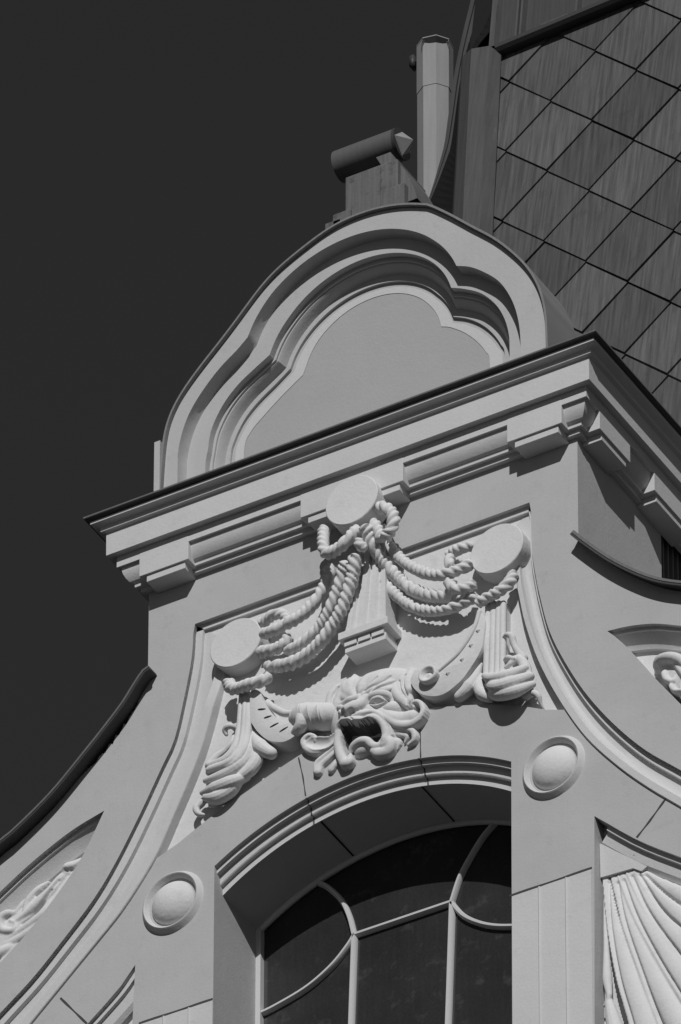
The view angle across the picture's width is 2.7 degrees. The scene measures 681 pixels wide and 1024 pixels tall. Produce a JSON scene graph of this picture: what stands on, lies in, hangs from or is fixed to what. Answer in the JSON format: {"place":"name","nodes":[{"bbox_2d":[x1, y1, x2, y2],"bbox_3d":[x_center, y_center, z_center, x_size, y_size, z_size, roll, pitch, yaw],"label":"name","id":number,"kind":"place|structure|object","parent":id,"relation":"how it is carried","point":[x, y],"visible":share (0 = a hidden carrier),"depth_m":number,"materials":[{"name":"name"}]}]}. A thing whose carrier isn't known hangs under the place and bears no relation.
{"place":"outdoors","nodes":[
{"label":"outdoors","id":0,"kind":"place"},
{"bbox_2d":[0,0,470,837],"label":"sky","id":1,"kind":"structure","parent":0,"point":[160,160],"materials":[{"name":"black"}]},
{"bbox_2d":[0,329,680,1023],"bbox_3d":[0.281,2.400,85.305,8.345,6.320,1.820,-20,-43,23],"label":"gable front","id":2,"kind":"structure","parent":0,"point":[456,863],"depth_m":85.49,"materials":[{"name":"paint"}]},
{"bbox_2d":[0,858,80,961],"bbox_3d":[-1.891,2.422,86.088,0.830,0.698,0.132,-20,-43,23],"label":"acanthus relief","id":3,"kind":"object","parent":2,"relation":"attached to","point":[19,921],"visible":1,"depth_m":86.04,"materials":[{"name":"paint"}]},
{"bbox_2d":[192,690,262,816],"bbox_3d":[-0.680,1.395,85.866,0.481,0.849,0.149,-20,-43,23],"label":"leaf pendant","id":4,"kind":"object","parent":2,"relation":"hanging from","point":[233,765],"visible":1,"depth_m":85.70,"materials":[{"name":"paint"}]},
{"bbox_2d":[210,618,269,676],"bbox_3d":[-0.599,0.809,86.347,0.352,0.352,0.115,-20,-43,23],"label":"disc","id":5,"kind":"object","parent":2,"relation":"attached to","point":[235,644],"visible":1,"depth_m":86.28,"materials":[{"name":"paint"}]},
{"bbox_2d":[250,689,310,759],"bbox_3d":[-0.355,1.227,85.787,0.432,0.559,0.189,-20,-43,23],"label":"scroll console","id":6,"kind":"object","parent":2,"relation":"attached to","point":[274,731],"visible":1,"depth_m":85.71,"materials":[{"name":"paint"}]},
{"bbox_2d":[222,524,367,695],"bbox_3d":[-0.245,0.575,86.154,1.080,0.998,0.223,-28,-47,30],"label":"rope swag","id":7,"kind":"object","parent":2,"relation":"hanging from","point":[313,641],"visible":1,"depth_m":86.00,"materials":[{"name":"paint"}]},
{"bbox_2d":[326,475,388,537],"bbox_3d":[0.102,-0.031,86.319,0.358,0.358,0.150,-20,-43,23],"label":"disc","id":8,"kind":"object","parent":2,"relation":"attached to","point":[353,500],"visible":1,"depth_m":86.25,"materials":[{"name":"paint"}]},
{"bbox_2d":[288,667,429,777],"bbox_3d":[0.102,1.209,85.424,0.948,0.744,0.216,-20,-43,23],"label":"lion mask","id":9,"kind":"object","parent":2,"relation":"attached to","point":[388,703],"visible":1,"depth_m":85.38,"materials":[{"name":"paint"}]},
{"bbox_2d":[154,203,575,490],"bbox_3d":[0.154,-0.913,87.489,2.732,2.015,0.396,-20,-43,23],"label":"curved pediment","id":10,"kind":"structure","parent":2,"relation":"on","point":[359,314],"depth_m":87.71,"materials":[{"name":"paint"}]},
{"bbox_2d":[325,127,432,228],"bbox_3d":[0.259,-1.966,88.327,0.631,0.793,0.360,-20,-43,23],"label":"roof finial","id":11,"kind":"object","parent":10,"relation":"on","point":[372,172],"visible":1,"depth_m":88.25,"materials":[{"name":"metal"}]},
{"bbox_2d":[338,523,401,664],"bbox_3d":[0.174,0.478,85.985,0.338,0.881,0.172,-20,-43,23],"label":"bracket pendant","id":12,"kind":"object","parent":2,"relation":"attached to","point":[372,632],"visible":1,"depth_m":85.80,"materials":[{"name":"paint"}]},
{"bbox_2d":[255,819,511,1023],"bbox_3d":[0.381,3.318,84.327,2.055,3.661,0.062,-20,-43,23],"label":"window","id":13,"kind":"structure","parent":2,"relation":"in","point":[413,927],"depth_m":85.10,"materials":[{"name":"black glass"}]},
{"bbox_2d":[359,500,518,616],"bbox_3d":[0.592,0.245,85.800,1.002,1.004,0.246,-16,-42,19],"label":"rope swag","id":14,"kind":"object","parent":2,"relation":"hanging from","point":[373,533],"visible":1,"depth_m":85.74,"materials":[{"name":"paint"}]},
{"bbox_2d":[411,609,493,705],"bbox_3d":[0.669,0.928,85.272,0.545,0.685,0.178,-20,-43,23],"label":"scroll console","id":15,"kind":"object","parent":2,"relation":"attached to","point":[455,678],"visible":1,"depth_m":85.21,"materials":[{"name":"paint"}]},
{"bbox_2d":[471,524,530,583],"bbox_3d":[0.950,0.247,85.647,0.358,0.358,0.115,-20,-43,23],"label":"disc","id":16,"kind":"object","parent":2,"relation":"attached to","point":[499,552],"visible":1,"depth_m":85.58,"materials":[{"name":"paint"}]},
{"bbox_2d":[481,600,544,709],"bbox_3d":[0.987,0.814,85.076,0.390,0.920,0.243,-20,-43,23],"label":"leaf pendant","id":17,"kind":"object","parent":2,"relation":"hanging from","point":[503,680],"visible":1,"depth_m":85.04,"materials":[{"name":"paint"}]},
{"bbox_2d":[602,870,680,1023],"bbox_3d":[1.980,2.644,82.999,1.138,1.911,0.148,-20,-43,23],"label":"draped ribs","id":18,"kind":"object","parent":2,"relation":"attached to","point":[642,923],"visible":1,"depth_m":83.25,"materials":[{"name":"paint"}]},
{"bbox_2d":[653,652,680,702],"bbox_3d":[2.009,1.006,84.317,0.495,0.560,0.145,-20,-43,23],"label":"acanthus relief","id":19,"kind":"object","parent":2,"relation":"attached to","point":[667,667],"visible":1,"depth_m":84.40,"materials":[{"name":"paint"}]},
{"bbox_2d":[409,35,452,196],"bbox_3d":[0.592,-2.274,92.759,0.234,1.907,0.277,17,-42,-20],"label":"flue pipe","id":20,"kind":"object","parent":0,"point":[431,64],"visible":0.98,"depth_m":92.93,"materials":[{"name":"grey metal"}]},
{"bbox_2d":[429,0,680,425],"bbox_3d":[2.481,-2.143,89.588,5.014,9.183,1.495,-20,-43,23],"label":"tower roof","id":21,"kind":"structure","parent":0,"point":[558,173],"depth_m":90.59,"materials":[{"name":"metal"}]}
]}

